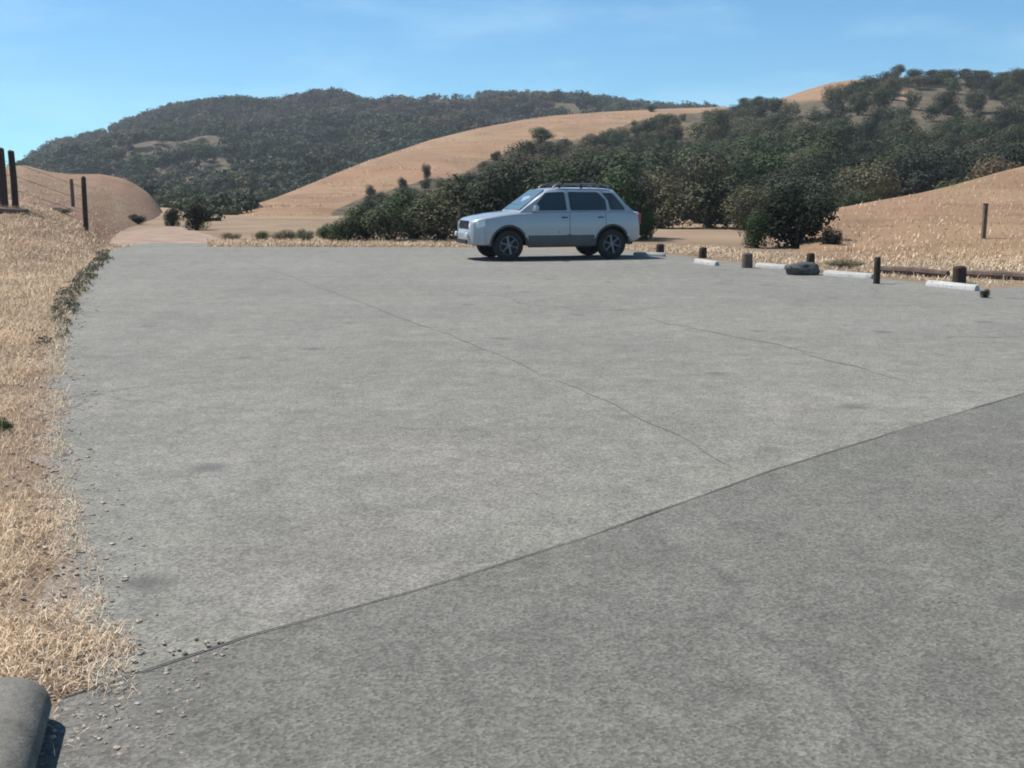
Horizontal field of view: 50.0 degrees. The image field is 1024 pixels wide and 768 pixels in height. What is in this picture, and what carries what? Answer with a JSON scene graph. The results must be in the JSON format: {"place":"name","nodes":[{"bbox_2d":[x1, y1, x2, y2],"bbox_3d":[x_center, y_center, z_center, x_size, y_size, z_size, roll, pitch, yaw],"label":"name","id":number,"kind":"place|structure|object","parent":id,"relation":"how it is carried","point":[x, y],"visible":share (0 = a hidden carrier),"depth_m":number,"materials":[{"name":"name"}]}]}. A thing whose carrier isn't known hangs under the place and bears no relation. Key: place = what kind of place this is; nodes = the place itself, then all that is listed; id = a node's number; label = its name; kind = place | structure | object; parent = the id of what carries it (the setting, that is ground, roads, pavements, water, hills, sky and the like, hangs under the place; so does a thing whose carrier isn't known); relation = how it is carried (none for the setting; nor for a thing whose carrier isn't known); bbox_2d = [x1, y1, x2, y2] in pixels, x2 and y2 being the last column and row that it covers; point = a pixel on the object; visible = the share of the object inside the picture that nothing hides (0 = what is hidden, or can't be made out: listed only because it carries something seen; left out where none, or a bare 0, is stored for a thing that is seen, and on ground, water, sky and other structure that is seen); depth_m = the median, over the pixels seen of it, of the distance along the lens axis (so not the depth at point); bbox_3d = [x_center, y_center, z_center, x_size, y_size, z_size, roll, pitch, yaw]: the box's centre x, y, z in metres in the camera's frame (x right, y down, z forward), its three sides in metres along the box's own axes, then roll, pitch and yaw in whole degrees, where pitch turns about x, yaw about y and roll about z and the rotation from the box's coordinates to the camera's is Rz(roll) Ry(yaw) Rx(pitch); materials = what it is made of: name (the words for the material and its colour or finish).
{"place":"outdoors","nodes":[
{"label":"outdoors","id":0,"kind":"place"},
{"bbox_2d":[0,165,161,276],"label":"grassy hillock","id":1,"kind":"structure","parent":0,"point":[118,187],"depth_m":49.71,"materials":[{"name":"beige plant"}]},
{"bbox_2d":[0,147,88,232],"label":"wire fence","id":2,"kind":"object","parent":1,"relation":"on","point":[13,183],"visible":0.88,"depth_m":31.45,"materials":[{"name":"brown wood"}]},
{"bbox_2d":[109,227,247,246],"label":"dirt track","id":3,"kind":"structure","parent":0,"point":[162,235],"depth_m":39.98,"materials":[{"name":"soil"}]},
{"bbox_2d":[71,103,606,191],"bbox_3d":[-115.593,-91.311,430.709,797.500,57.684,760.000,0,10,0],"label":"hill","id":4,"kind":"structure","parent":0,"point":[144,148],"depth_m":328.29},
{"bbox_2d":[5,86,724,220],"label":"woods","id":5,"kind":"object","parent":4,"relation":"on","point":[372,128],"visible":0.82,"depth_m":338.46,"materials":[{"name":"green plant"}]},
{"bbox_2d":[0,113,1023,755],"bbox_3d":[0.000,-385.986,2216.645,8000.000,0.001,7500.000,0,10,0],"label":"ground","id":6,"kind":"structure","parent":0,"point":[674,235],"depth_m":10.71,"materials":[{"name":"plant"}]},
{"bbox_2d":[26,249,110,690],"bbox_3d":[-6.666,-1.402,17.288,0.900,0.001,30.021,-4,11,-19],"label":"gravel strip","id":7,"kind":"object","parent":6,"relation":"on","point":[59,583],"visible":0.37,"depth_m":4.74,"materials":[{"name":"beige gravel"}]},
{"bbox_2d":[27,248,113,346],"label":"edge weeds","id":8,"kind":"object","parent":7,"relation":"on","point":[72,304],"visible":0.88,"depth_m":16.97,"materials":[{"name":"green plant"}]},
{"bbox_2d":[162,204,181,225],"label":"bush","id":9,"kind":"object","parent":6,"relation":"on","point":[172,217],"visible":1,"depth_m":52.20,"materials":[{"name":"green plant"}]},
{"bbox_2d":[179,198,212,229],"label":"bush","id":10,"kind":"object","parent":6,"relation":"on","point":[197,217],"visible":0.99,"depth_m":46.65,"materials":[{"name":"green plant"}]},
{"bbox_2d":[322,215,365,240],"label":"bush","id":11,"kind":"object","parent":6,"relation":"on","point":[344,231],"visible":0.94,"depth_m":35.59,"materials":[{"name":"green plant"}]},
{"bbox_2d":[342,204,379,240],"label":"bush","id":12,"kind":"object","parent":6,"relation":"on","point":[360,213],"visible":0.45,"depth_m":36.39,"materials":[{"name":"green plant"}]},
{"bbox_2d":[361,198,419,241],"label":"bush","id":13,"kind":"object","parent":6,"relation":"on","point":[389,225],"visible":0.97,"depth_m":35.45,"materials":[{"name":"green plant"}]},
{"bbox_2d":[382,189,440,239],"bbox_3d":[-3.466,-5.658,37.042,2.226,1.814,2.492,2,10,13],"label":"bush","id":14,"kind":"object","parent":6,"relation":"on","point":[404,202],"visible":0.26,"depth_m":36.76,"materials":[{"name":"green plant"}]},
{"bbox_2d":[400,187,479,240],"bbox_3d":[-2.374,-5.498,35.983,2.638,1.864,2.394,-1,10,-6],"label":"bush","id":15,"kind":"object","parent":6,"relation":"on","point":[437,227],"visible":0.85,"depth_m":35.57,"materials":[{"name":"green plant"}]},
{"bbox_2d":[433,173,499,238],"bbox_3d":[-1.627,-5.999,37.452,2.690,2.384,3.012,1,10,4],"label":"bush","id":16,"kind":"object","parent":6,"relation":"on","point":[454,187],"visible":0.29,"depth_m":37.03,"materials":[{"name":"green plant"}]},
{"bbox_2d":[454,159,534,213],"bbox_3d":[-0.439,-6.050,36.626,2.731,2.798,2.988,3,10,19],"label":"bush","id":17,"kind":"object","parent":6,"relation":"on","point":[496,186],"visible":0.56,"depth_m":35.82,"materials":[{"name":"green plant"}]},
{"bbox_2d":[497,155,554,202],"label":"bush","id":18,"kind":"object","parent":6,"relation":"on","point":[538,166],"visible":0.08,"depth_m":37.74,"materials":[{"name":"green plant"}]},
{"bbox_2d":[506,160,592,200],"bbox_3d":[1.399,-6.033,36.527,3.060,2.798,2.778,3,10,19],"label":"bush","id":19,"kind":"object","parent":6,"relation":"on","point":[550,179],"visible":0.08,"depth_m":36.31,"materials":[{"name":"green plant"}]},
{"bbox_2d":[554,158,609,187],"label":"bush","id":20,"kind":"object","parent":6,"relation":"on","point":[588,179],"visible":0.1,"depth_m":37.85,"materials":[{"name":"green plant"}]},
{"bbox_2d":[593,163,647,216],"bbox_3d":[3.268,-6.082,37.084,2.637,2.692,2.885,-2,10,-13],"label":"bush","id":21,"kind":"object","parent":6,"relation":"on","point":[624,195],"visible":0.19,"depth_m":36.41,"materials":[{"name":"green plant"}]},
{"bbox_2d":[620,173,662,237],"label":"bush","id":22,"kind":"object","parent":6,"relation":"on","point":[650,197],"visible":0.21,"depth_m":38.03,"materials":[{"name":"green plant"}]},
{"bbox_2d":[639,204,655,239],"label":"bush","id":23,"kind":"object","parent":6,"relation":"on","point":[647,224],"visible":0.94,"depth_m":36.95,"materials":[{"name":"green plant"}]},
{"bbox_2d":[639,169,693,228],"bbox_3d":[6.451,-7.968,49.021,3.040,3.217,3.270,-1,10,-4],"label":"bush","id":24,"kind":"object","parent":6,"relation":"on","point":[666,212],"visible":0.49,"depth_m":48.52,"materials":[{"name":"green plant"}]},
{"bbox_2d":[668,143,745,228],"bbox_3d":[9.010,-8.576,49.179,4.204,4.344,3.908,-5,11,-27],"label":"oak tree","id":25,"kind":"object","parent":6,"relation":"on","point":[710,196],"visible":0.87,"depth_m":48.45,"materials":[{"name":"green plant"}]},
{"bbox_2d":[736,207,772,247],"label":"bush","id":26,"kind":"object","parent":6,"relation":"on","point":[756,231],"visible":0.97,"depth_m":31.62,"materials":[{"name":"green plant"}]},
{"bbox_2d":[752,186,839,247],"bbox_3d":[8.160,-4.777,31.899,2.319,1.918,2.596,-1,10,-7],"label":"bush","id":27,"kind":"object","parent":6,"relation":"on","point":[783,225],"visible":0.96,"depth_m":31.64,"materials":[{"name":"green plant"}]},
{"bbox_2d":[823,258,866,267],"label":"weed","id":28,"kind":"object","parent":6,"relation":"on","point":[843,263],"visible":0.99,"depth_m":23.42,"materials":[{"name":"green plant"}]},
{"bbox_2d":[880,266,949,277],"bbox_3d":[7.779,-2.195,21.362,0.165,0.173,1.573,-7,12,-36],"label":"rail","id":29,"kind":"object","parent":6,"relation":"on","point":[901,270],"visible":0.74,"depth_m":21.24,"materials":[{"name":"wood"}]},
{"bbox_2d":[952,265,966,282],"bbox_3d":[7.978,-1.908,19.584,0.252,0.412,0.252,0,8,0],"label":"bollard","id":30,"kind":"object","parent":6,"relation":"on","point":[959,273],"visible":0.81,"depth_m":19.48,"materials":[{"name":"brown wood"}]},
{"bbox_2d":[966,270,1023,279],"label":"rail","id":31,"kind":"object","parent":6,"relation":"on","point":[997,274],"visible":0.65,"depth_m":20.44,"materials":[{"name":"wood"}]},
{"bbox_2d":[0,0,1023,165],"label":"sky","id":32,"kind":"structure","parent":0,"point":[70,68],"materials":[{"name":"blue"}]},
{"bbox_2d":[36,394,1023,767],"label":"road","id":33,"kind":"structure","parent":0,"point":[858,604],"depth_m":3.84,"materials":[{"name":"grey asphalt"}]},
{"bbox_2d":[60,393,1022,698],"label":"pavement joint","id":34,"kind":"object","parent":33,"relation":"on","point":[482,569],"visible":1,"depth_m":4.58,"materials":[{"name":"asphalt"}]},
{"bbox_2d":[46,243,1023,685],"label":"parking lot","id":35,"kind":"structure","parent":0,"point":[278,445],"depth_m":8.52,"materials":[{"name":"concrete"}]},
{"bbox_2d":[0,676,51,767],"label":"kerb","id":36,"kind":"structure","parent":35,"relation":"on","point":[25,706],"depth_m":3.08,"materials":[{"name":"concrete"}]},
{"bbox_2d":[0,281,227,765],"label":"loose gravel","id":37,"kind":"structure","parent":35,"relation":"on","point":[134,670],"depth_m":3.96,"materials":[{"name":"beige gravel"}]},
{"bbox_2d":[214,249,726,464],"bbox_3d":[-3.441,-1.689,18.892,0.374,0.001,27.160,-4,11,-21],"label":"pavement joint","id":38,"kind":"object","parent":35,"relation":"on","point":[549,377],"visible":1,"depth_m":8.63,"materials":[{"name":"asphalt"}]},
{"bbox_2d":[455,183,640,260],"bbox_3d":[0.872,-3.997,26.847,4.416,1.814,2.030,-3,10,-17],"label":"parked car","id":39,"kind":"object","parent":35,"relation":"on","point":[603,222],"visible":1,"depth_m":26.16,"materials":[{"name":"silver metal"}]},
{"bbox_2d":[786,261,819,274],"bbox_3d":[5.687,-2.232,21.484,0.669,0.345,0.426,0,10,0],"label":"stone","id":40,"kind":"object","parent":35,"relation":"on","point":[804,268],"visible":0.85,"depth_m":21.32,"materials":[{"name":"stone"}]},
{"bbox_2d":[823,270,872,278],"bbox_3d":[6.418,-2.091,20.935,0.150,0.095,1.172,-6,12,-31],"label":"wheel stop","id":41,"kind":"object","parent":35,"relation":"on","point":[848,274],"visible":0.85,"depth_m":20.86,"materials":[{"name":"white paint"}]},
{"bbox_2d":[926,280,979,290],"bbox_3d":[7.409,-1.663,18.487,0.150,0.095,1.128,-4,11,-21],"label":"wheel stop","id":42,"kind":"object","parent":35,"relation":"on","point":[955,285],"visible":1,"depth_m":18.38,"materials":[{"name":"white paint"}]},
{"bbox_2d":[242,77,1023,218],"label":"golden hill","id":43,"kind":"structure","parent":0,"point":[418,155],"depth_m":162.46,"materials":[{"name":"beige plant"}]},
{"bbox_2d":[495,147,542,169],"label":"oak tree","id":44,"kind":"object","parent":43,"relation":"on","point":[517,154],"visible":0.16,"depth_m":95.23,"materials":[{"name":"green plant"}]},
{"bbox_2d":[503,139,559,160],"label":"oak tree","id":45,"kind":"object","parent":43,"relation":"on","point":[540,150],"visible":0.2,"depth_m":112.28,"materials":[{"name":"green plant"}]},
{"bbox_2d":[528,126,556,142],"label":"oak tree","id":46,"kind":"object","parent":43,"relation":"on","point":[542,132],"visible":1,"depth_m":165.96,"materials":[{"name":"green plant"}]},
{"bbox_2d":[530,152,616,186],"bbox_3d":[3.403,-10.261,59.186,5.529,4.291,5.428,-1,10,-4],"label":"oak tree","id":47,"kind":"object","parent":43,"relation":"on","point":[594,159],"visible":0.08,"depth_m":58.54,"materials":[{"name":"green plant"}]},
{"bbox_2d":[548,151,614,182],"bbox_3d":[4.034,-10.663,60.935,4.756,4.452,4.750,-5,11,-25],"label":"oak tree","id":48,"kind":"object","parent":43,"relation":"on","point":[567,160],"visible":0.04,"depth_m":60.35,"materials":[{"name":"green plant"}]},
{"bbox_2d":[562,141,600,163],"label":"oak tree","id":49,"kind":"object","parent":43,"relation":"on","point":[583,152],"visible":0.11,"depth_m":107.09,"materials":[{"name":"green plant"}]},
{"bbox_2d":[579,150,668,191],"bbox_3d":[5.819,-10.197,58.522,4.800,4.462,5.551,8,13,38],"label":"oak tree","id":50,"kind":"object","parent":43,"relation":"on","point":[630,161],"visible":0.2,"depth_m":57.25,"materials":[{"name":"green plant"}]},
{"bbox_2d":[627,144,689,181],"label":"oak tree","id":51,"kind":"object","parent":43,"relation":"on","point":[662,159],"visible":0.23,"depth_m":81.62,"materials":[{"name":"green plant"}]},
{"bbox_2d":[639,163,679,205],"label":"oak tree","id":52,"kind":"object","parent":43,"relation":"on","point":[646,172],"visible":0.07,"depth_m":67.57,"materials":[{"name":"green plant"}]},
{"bbox_2d":[685,116,728,145],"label":"oak tree","id":53,"kind":"object","parent":43,"relation":"on","point":[700,128],"visible":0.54,"depth_m":156.06,"materials":[{"name":"green plant"}]},
{"bbox_2d":[700,123,728,143],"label":"oak tree","id":54,"kind":"object","parent":43,"relation":"on","point":[709,135],"visible":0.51,"depth_m":150.31,"materials":[{"name":"green plant"}]},
{"bbox_2d":[678,140,755,171],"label":"oak tree","id":55,"kind":"object","parent":43,"relation":"on","point":[712,154],"visible":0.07,"depth_m":86.08,"materials":[{"name":"green plant"}]},
{"bbox_2d":[419,68,1023,188],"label":"hillside woods","id":56,"kind":"object","parent":43,"relation":"on","point":[949,80],"visible":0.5,"depth_m":187.02,"materials":[{"name":"green plant"}]},
{"bbox_2d":[718,183,776,229],"bbox_3d":[10.172,-7.319,46.910,2.683,2.523,2.686,1,10,4],"label":"oak tree","id":57,"kind":"object","parent":43,"relation":"on","point":[751,204],"visible":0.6,"depth_m":46.49,"materials":[{"name":"green plant"}]},
{"bbox_2d":[729,122,771,138],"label":"oak tree","id":58,"kind":"object","parent":43,"relation":"on","point":[743,127],"visible":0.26,"depth_m":152.66,"materials":[{"name":"green plant"}]},
{"bbox_2d":[736,175,775,200],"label":"oak tree","id":59,"kind":"object","parent":43,"relation":"on","point":[753,180],"visible":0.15,"depth_m":61.31,"materials":[{"name":"green plant"}]},
{"bbox_2d":[721,149,795,193],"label":"oak tree","id":60,"kind":"object","parent":43,"relation":"on","point":[752,168],"visible":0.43,"depth_m":73.55,"materials":[{"name":"green plant"}]},
{"bbox_2d":[732,133,785,162],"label":"oak tree","id":61,"kind":"object","parent":43,"relation":"on","point":[747,143],"visible":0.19,"depth_m":105.97,"materials":[{"name":"green plant"}]},
{"bbox_2d":[757,123,790,145],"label":"oak tree","id":62,"kind":"object","parent":43,"relation":"on","point":[779,134],"visible":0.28,"depth_m":133.29,"materials":[{"name":"green plant"}]},
{"bbox_2d":[755,166,806,213],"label":"oak tree","id":63,"kind":"object","parent":43,"relation":"on","point":[778,175],"visible":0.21,"depth_m":65.81,"materials":[{"name":"green plant"}]},
{"bbox_2d":[763,110,802,134],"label":"oak tree","id":64,"kind":"object","parent":43,"relation":"on","point":[787,119],"visible":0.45,"depth_m":169.51,"materials":[{"name":"green plant"}]},
{"bbox_2d":[785,121,822,149],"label":"oak tree","id":65,"kind":"object","parent":43,"relation":"on","point":[794,131],"visible":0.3,"depth_m":125.55,"materials":[{"name":"green plant"}]},
{"bbox_2d":[763,168,853,223],"bbox_3d":[14.703,-9.193,54.951,4.106,3.340,4.496,-8,12,-37],"label":"oak tree","id":66,"kind":"object","parent":43,"relation":"on","point":[822,192],"visible":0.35,"depth_m":54.42,"materials":[{"name":"green plant"}]},
{"bbox_2d":[775,131,852,164],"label":"oak tree","id":67,"kind":"object","parent":43,"relation":"on","point":[803,145],"visible":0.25,"depth_m":96.59,"materials":[{"name":"green plant"}]},
{"bbox_2d":[792,152,841,189],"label":"oak tree","id":68,"kind":"object","parent":43,"relation":"on","point":[810,166],"visible":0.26,"depth_m":73.00,"materials":[{"name":"green plant"}]},
{"bbox_2d":[788,140,846,178],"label":"oak tree","id":69,"kind":"object","parent":43,"relation":"on","point":[797,156],"visible":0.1,"depth_m":85.11,"materials":[{"name":"green plant"}]},
{"bbox_2d":[795,136,852,181],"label":"oak tree","id":70,"kind":"object","parent":43,"relation":"on","point":[826,155],"visible":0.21,"depth_m":78.71,"materials":[{"name":"green plant"}]},
{"bbox_2d":[811,106,851,125],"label":"oak tree","id":71,"kind":"object","parent":43,"relation":"on","point":[825,114],"visible":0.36,"depth_m":158.44,"materials":[{"name":"green plant"}]},
{"bbox_2d":[820,83,848,111],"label":"oak tree","id":72,"kind":"object","parent":43,"relation":"on","point":[835,95],"visible":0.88,"depth_m":184.31,"materials":[{"name":"green plant"}]},
{"bbox_2d":[815,118,864,148],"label":"oak tree","id":73,"kind":"object","parent":43,"relation":"on","point":[845,133],"visible":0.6,"depth_m":122.06,"materials":[{"name":"green plant"}]},
{"bbox_2d":[829,187,880,213],"bbox_3d":[18.850,-9.756,60.637,2.823,2.216,2.868,2,10,10],"label":"oak tree","id":74,"kind":"object","parent":43,"relation":"on","point":[862,198],"visible":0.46,"depth_m":60.05,"materials":[{"name":"green plant"}]},
{"bbox_2d":[845,90,873,114],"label":"oak tree","id":75,"kind":"object","parent":43,"relation":"on","point":[858,100],"visible":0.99,"depth_m":171.80,"materials":[{"name":"green plant"}]},
{"bbox_2d":[819,155,906,209],"bbox_3d":[21.055,-11.584,65.529,4.841,4.003,5.302,8,13,40],"label":"oak tree","id":76,"kind":"object","parent":43,"relation":"on","point":[869,180],"visible":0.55,"depth_m":64.72,"materials":[{"name":"green plant"}]},
{"bbox_2d":[850,118,883,145],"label":"oak tree","id":77,"kind":"object","parent":43,"relation":"on","point":[869,131],"visible":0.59,"depth_m":131.82,"materials":[{"name":"green plant"}]},
{"bbox_2d":[846,136,894,156],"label":"oak tree","id":78,"kind":"object","parent":43,"relation":"on","point":[862,151],"visible":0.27,"depth_m":106.91,"materials":[{"name":"green plant"}]},
{"bbox_2d":[855,146,895,171],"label":"oak tree","id":79,"kind":"object","parent":43,"relation":"on","point":[870,159],"visible":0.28,"depth_m":98.39,"materials":[{"name":"green plant"}]},
{"bbox_2d":[867,86,894,111],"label":"oak tree","id":80,"kind":"object","parent":43,"relation":"on","point":[877,94],"visible":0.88,"depth_m":181.34,"materials":[{"name":"green plant"}]},
{"bbox_2d":[862,104,904,138],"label":"oak tree","id":81,"kind":"object","parent":43,"relation":"on","point":[884,115],"visible":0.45,"depth_m":146.16,"materials":[{"name":"green plant"}]},
{"bbox_2d":[880,73,908,99],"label":"oak tree","id":82,"kind":"object","parent":43,"relation":"on","point":[890,84],"visible":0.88,"depth_m":199.84,"materials":[{"name":"green plant"}]},
{"bbox_2d":[881,118,912,139],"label":"oak tree","id":83,"kind":"object","parent":43,"relation":"on","point":[895,130],"visible":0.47,"depth_m":131.22,"materials":[{"name":"green plant"}]},
{"bbox_2d":[876,111,921,136],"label":"oak tree","id":84,"kind":"object","parent":43,"relation":"on","point":[903,119],"visible":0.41,"depth_m":134.98,"materials":[{"name":"green plant"}]},
{"bbox_2d":[871,147,928,198],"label":"oak tree","id":85,"kind":"object","parent":43,"relation":"on","point":[890,160],"visible":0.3,"depth_m":80.00,"materials":[{"name":"green plant"}]},
{"bbox_2d":[874,136,953,170],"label":"oak tree","id":86,"kind":"object","parent":43,"relation":"on","point":[914,146],"visible":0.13,"depth_m":86.91,"materials":[{"name":"green plant"}]},
{"bbox_2d":[890,144,959,196],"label":"oak tree","id":87,"kind":"object","parent":43,"relation":"on","point":[927,178],"visible":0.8,"depth_m":78.26,"materials":[{"name":"green plant"}]},
{"bbox_2d":[923,118,962,140],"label":"oak tree","id":88,"kind":"object","parent":43,"relation":"on","point":[949,126],"visible":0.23,"depth_m":130.80,"materials":[{"name":"green plant"}]},
{"bbox_2d":[930,89,961,113],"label":"oak tree","id":89,"kind":"object","parent":43,"relation":"on","point":[947,101],"visible":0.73,"depth_m":176.57,"materials":[{"name":"green plant"}]},
{"bbox_2d":[917,137,987,178],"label":"oak tree","id":90,"kind":"object","parent":43,"relation":"on","point":[963,152],"visible":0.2,"depth_m":90.84,"materials":[{"name":"green plant"}]},
{"bbox_2d":[951,117,991,144],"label":"oak tree","id":91,"kind":"object","parent":43,"relation":"on","point":[969,123],"visible":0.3,"depth_m":131.29,"materials":[{"name":"green plant"}]},
{"bbox_2d":[961,88,989,111],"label":"oak tree","id":92,"kind":"object","parent":43,"relation":"on","point":[974,103],"visible":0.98,"depth_m":189.66,"materials":[{"name":"green plant"}]},
{"bbox_2d":[957,120,1000,144],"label":"oak tree","id":93,"kind":"object","parent":43,"relation":"on","point":[981,133],"visible":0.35,"depth_m":125.91,"materials":[{"name":"green plant"}]},
{"bbox_2d":[967,133,1010,153],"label":"oak tree","id":94,"kind":"object","parent":43,"relation":"on","point":[990,141],"visible":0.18,"depth_m":105.32,"materials":[{"name":"green plant"}]},
{"bbox_2d":[958,151,1020,182],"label":"oak tree","id":95,"kind":"object","parent":43,"relation":"on","point":[997,165],"visible":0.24,"depth_m":70.45,"materials":[{"name":"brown plant"}]},
{"bbox_2d":[957,139,1023,180],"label":"oak tree","id":96,"kind":"object","parent":43,"relation":"on","point":[1013,155],"visible":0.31,"depth_m":78.86,"materials":[{"name":"green plant"}]},
{"bbox_2d":[981,77,1011,98],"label":"oak tree","id":97,"kind":"object","parent":43,"relation":"on","point":[995,84],"visible":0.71,"depth_m":201.86,"materials":[{"name":"green plant"}]},
{"bbox_2d":[989,105,1023,130],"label":"oak tree","id":98,"kind":"object","parent":43,"relation":"on","point":[1006,118],"visible":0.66,"depth_m":150.21,"materials":[{"name":"green plant"}]},
{"bbox_2d":[994,80,1023,103],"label":"oak tree","id":99,"kind":"object","parent":43,"relation":"on","point":[1006,90],"visible":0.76,"depth_m":196.27,"materials":[{"name":"green plant"}]},
{"bbox_2d":[995,123,1023,145],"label":"oak tree","id":100,"kind":"object","parent":43,"relation":"on","point":[1018,132],"visible":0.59,"depth_m":119.73,"materials":[{"name":"green plant"}]},
{"bbox_2d":[799,166,1023,262],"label":"grassy mound","id":101,"kind":"object","parent":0,"point":[880,220],"visible":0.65,"depth_m":35.98,"materials":[{"name":"beige plant"}]},
{"bbox_2d":[819,226,842,244],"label":"bush","id":102,"kind":"object","parent":101,"relation":"on","point":[832,238],"visible":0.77,"depth_m":30.08,"materials":[{"name":"green plant"}]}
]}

